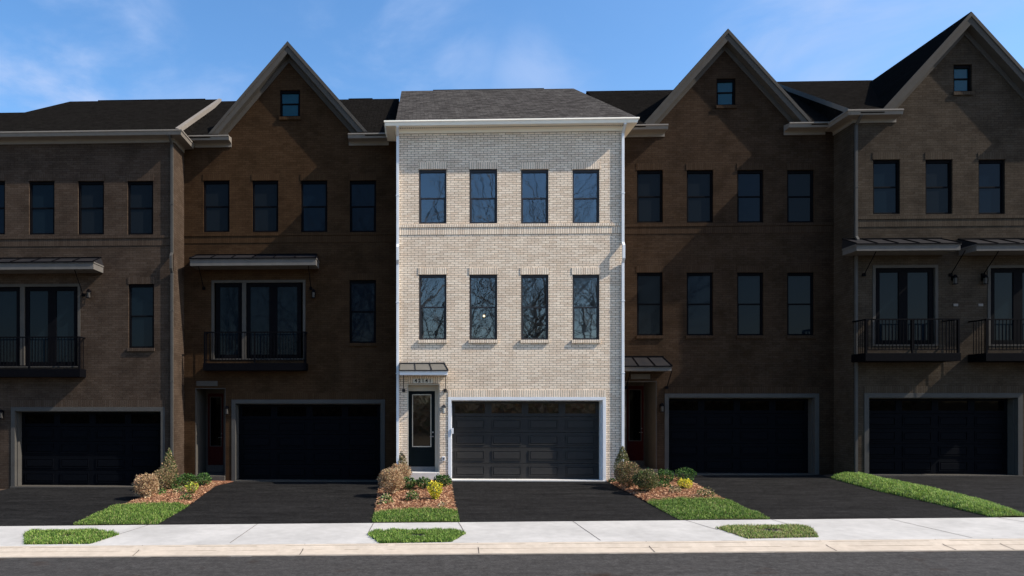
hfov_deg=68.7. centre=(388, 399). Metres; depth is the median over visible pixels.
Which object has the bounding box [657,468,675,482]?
green shrub
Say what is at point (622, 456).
conical shrub
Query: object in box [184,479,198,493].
flowering shrub
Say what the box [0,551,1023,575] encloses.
road
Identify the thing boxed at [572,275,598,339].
window
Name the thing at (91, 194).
window
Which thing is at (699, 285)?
window
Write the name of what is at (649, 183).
window
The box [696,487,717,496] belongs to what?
plant
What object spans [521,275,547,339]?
window
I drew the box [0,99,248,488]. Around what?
townhouse
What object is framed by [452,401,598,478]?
garage door
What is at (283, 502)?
driveway
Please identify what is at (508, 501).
driveway
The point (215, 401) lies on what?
front door
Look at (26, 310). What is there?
balcony door
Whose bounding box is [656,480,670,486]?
plant
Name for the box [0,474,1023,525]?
soil
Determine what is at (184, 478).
green shrub
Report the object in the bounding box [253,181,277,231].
window
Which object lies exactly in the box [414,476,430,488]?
green shrub
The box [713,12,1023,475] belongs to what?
townhouse
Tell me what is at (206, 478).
green shrub
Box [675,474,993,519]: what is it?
driveway
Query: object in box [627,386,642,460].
front door
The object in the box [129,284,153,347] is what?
window
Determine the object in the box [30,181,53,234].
window
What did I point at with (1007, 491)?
driveway
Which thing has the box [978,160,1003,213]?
window
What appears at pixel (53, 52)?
sky
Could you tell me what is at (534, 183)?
window
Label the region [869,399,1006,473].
garage door
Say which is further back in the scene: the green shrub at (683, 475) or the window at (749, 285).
the window at (749, 285)
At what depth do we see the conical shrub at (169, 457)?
23.38 m
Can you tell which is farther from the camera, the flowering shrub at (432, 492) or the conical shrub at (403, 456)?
the conical shrub at (403, 456)
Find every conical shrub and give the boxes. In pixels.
[160,448,178,488]
[399,451,408,475]
[613,446,631,483]
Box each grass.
[22,527,118,544]
[73,501,189,524]
[367,527,465,542]
[372,506,460,521]
[646,496,769,519]
[715,523,818,538]
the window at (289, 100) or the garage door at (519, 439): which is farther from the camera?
the window at (289, 100)
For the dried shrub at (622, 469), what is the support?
on the mulch bed at (653, 489)
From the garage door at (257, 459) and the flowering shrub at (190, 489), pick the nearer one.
the flowering shrub at (190, 489)
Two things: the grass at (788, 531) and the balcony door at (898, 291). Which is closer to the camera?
the grass at (788, 531)
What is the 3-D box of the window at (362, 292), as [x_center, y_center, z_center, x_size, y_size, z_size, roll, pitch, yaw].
[-0.879,-3.030,25.228,0.903,2.151,0.060,0,0,2]
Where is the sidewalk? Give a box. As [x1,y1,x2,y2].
[0,517,1023,545]
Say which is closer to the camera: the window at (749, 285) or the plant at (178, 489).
the plant at (178, 489)
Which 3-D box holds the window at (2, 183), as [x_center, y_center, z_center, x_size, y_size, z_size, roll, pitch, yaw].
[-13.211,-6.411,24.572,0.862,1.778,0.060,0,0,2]
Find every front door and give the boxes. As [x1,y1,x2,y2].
[208,393,222,464]
[408,391,434,466]
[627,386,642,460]
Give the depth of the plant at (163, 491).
22.41 m
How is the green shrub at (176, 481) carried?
on the mulch bed at (196, 492)
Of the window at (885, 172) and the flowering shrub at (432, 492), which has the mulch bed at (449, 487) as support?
the flowering shrub at (432, 492)
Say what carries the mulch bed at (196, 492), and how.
on the soil
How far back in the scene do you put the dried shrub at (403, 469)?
23.17 m
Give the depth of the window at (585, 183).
23.97 m
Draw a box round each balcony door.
[0,284,79,367]
[211,280,304,359]
[872,265,937,345]
[987,265,1023,345]
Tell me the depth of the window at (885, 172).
23.53 m
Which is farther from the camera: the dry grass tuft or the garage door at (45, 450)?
the garage door at (45, 450)
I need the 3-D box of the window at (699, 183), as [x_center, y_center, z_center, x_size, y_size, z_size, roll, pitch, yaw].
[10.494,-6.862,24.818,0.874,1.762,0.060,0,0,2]
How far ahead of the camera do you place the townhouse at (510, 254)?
23.93 m
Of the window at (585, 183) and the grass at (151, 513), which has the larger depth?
the window at (585, 183)
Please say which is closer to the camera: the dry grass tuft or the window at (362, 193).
the dry grass tuft
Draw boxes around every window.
[0,181,4,233]
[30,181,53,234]
[79,181,103,234]
[128,181,152,234]
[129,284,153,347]
[204,181,228,231]
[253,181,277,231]
[280,91,299,116]
[301,181,326,231]
[350,181,375,231]
[350,280,375,342]
[419,170,445,223]
[419,275,445,339]
[469,170,496,223]
[469,275,496,339]
[521,170,547,223]
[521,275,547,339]
[572,170,598,222]
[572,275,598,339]
[637,170,661,222]
[637,273,661,334]
[687,170,712,222]
[687,273,712,334]
[716,79,734,104]
[737,170,762,222]
[737,273,762,334]
[787,170,812,222]
[787,273,812,334]
[873,160,898,213]
[925,160,950,213]
[953,65,970,91]
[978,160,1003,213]
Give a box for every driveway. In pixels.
[0,488,144,525]
[156,482,379,524]
[451,481,678,521]
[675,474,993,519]
[879,476,1023,513]
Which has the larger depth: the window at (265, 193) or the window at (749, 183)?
the window at (265, 193)
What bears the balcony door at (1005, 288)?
in the townhouse at (929, 258)
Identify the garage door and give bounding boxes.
[22,412,160,484]
[239,405,379,479]
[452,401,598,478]
[669,399,807,472]
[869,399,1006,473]
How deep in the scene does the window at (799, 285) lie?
24.70 m
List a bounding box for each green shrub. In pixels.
[165,474,182,488]
[178,473,195,485]
[194,473,212,485]
[402,476,416,489]
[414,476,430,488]
[433,474,452,486]
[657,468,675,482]
[675,467,696,480]
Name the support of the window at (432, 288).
in the townhouse at (510, 254)
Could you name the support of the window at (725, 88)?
in the townhouse at (729, 222)
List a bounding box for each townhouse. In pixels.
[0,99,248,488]
[184,41,398,482]
[384,88,639,481]
[559,29,833,474]
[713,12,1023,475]
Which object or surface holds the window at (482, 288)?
in the townhouse at (510, 254)
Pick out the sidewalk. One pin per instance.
(676, 530)
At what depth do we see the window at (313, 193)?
25.30 m
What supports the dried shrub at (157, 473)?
on the mulch bed at (196, 492)
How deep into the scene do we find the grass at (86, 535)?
16.78 m
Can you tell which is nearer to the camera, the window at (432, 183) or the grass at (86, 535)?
the grass at (86, 535)
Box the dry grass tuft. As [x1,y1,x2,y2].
[142,489,151,497]
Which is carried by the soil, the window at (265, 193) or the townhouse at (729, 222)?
the townhouse at (729, 222)
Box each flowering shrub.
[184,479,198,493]
[427,480,442,498]
[677,478,692,488]
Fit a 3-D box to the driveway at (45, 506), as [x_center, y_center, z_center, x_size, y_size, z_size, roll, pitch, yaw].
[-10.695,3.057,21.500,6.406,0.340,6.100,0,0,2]
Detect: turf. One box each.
[830,473,1018,516]
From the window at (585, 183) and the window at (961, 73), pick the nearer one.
the window at (961, 73)
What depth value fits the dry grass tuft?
21.82 m
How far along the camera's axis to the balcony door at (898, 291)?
23.47 m
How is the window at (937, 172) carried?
in the townhouse at (929, 258)
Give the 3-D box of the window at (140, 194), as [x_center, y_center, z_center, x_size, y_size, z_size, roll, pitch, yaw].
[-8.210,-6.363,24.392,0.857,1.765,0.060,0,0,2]
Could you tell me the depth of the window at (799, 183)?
24.70 m
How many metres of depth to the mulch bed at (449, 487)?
21.09 m
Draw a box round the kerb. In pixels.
[0,538,1023,557]
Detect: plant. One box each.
[157,488,165,493]
[172,486,185,492]
[180,493,191,499]
[377,493,392,504]
[406,489,419,500]
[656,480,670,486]
[669,485,682,491]
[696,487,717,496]
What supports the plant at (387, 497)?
on the mulch bed at (449, 487)
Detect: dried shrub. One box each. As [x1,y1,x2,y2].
[132,473,159,497]
[153,466,176,489]
[376,467,404,493]
[390,463,411,480]
[614,460,641,487]
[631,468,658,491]
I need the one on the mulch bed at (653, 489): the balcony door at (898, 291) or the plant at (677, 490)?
the plant at (677, 490)
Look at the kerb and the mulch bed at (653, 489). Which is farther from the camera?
the mulch bed at (653, 489)
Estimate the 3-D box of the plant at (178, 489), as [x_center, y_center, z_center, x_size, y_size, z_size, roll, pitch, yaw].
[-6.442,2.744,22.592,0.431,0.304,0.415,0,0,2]
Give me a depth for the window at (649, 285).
24.89 m
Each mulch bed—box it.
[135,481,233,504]
[375,480,455,511]
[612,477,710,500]
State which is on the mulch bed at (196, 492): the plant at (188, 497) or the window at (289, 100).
the plant at (188, 497)
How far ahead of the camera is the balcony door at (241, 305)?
25.33 m
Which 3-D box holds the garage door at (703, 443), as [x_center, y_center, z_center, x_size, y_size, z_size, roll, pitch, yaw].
[11.877,1.221,25.058,4.766,2.525,0.060,0,0,2]
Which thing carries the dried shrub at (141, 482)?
on the mulch bed at (196, 492)
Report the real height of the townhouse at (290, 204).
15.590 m
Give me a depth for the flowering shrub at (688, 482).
21.54 m
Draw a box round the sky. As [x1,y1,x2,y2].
[0,0,1023,112]
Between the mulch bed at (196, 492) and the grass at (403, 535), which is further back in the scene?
the mulch bed at (196, 492)
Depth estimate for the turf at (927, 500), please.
19.97 m
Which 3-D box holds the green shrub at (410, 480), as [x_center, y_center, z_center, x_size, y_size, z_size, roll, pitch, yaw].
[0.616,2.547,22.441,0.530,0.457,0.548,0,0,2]
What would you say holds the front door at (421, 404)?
in the townhouse at (510, 254)
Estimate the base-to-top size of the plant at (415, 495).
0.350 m

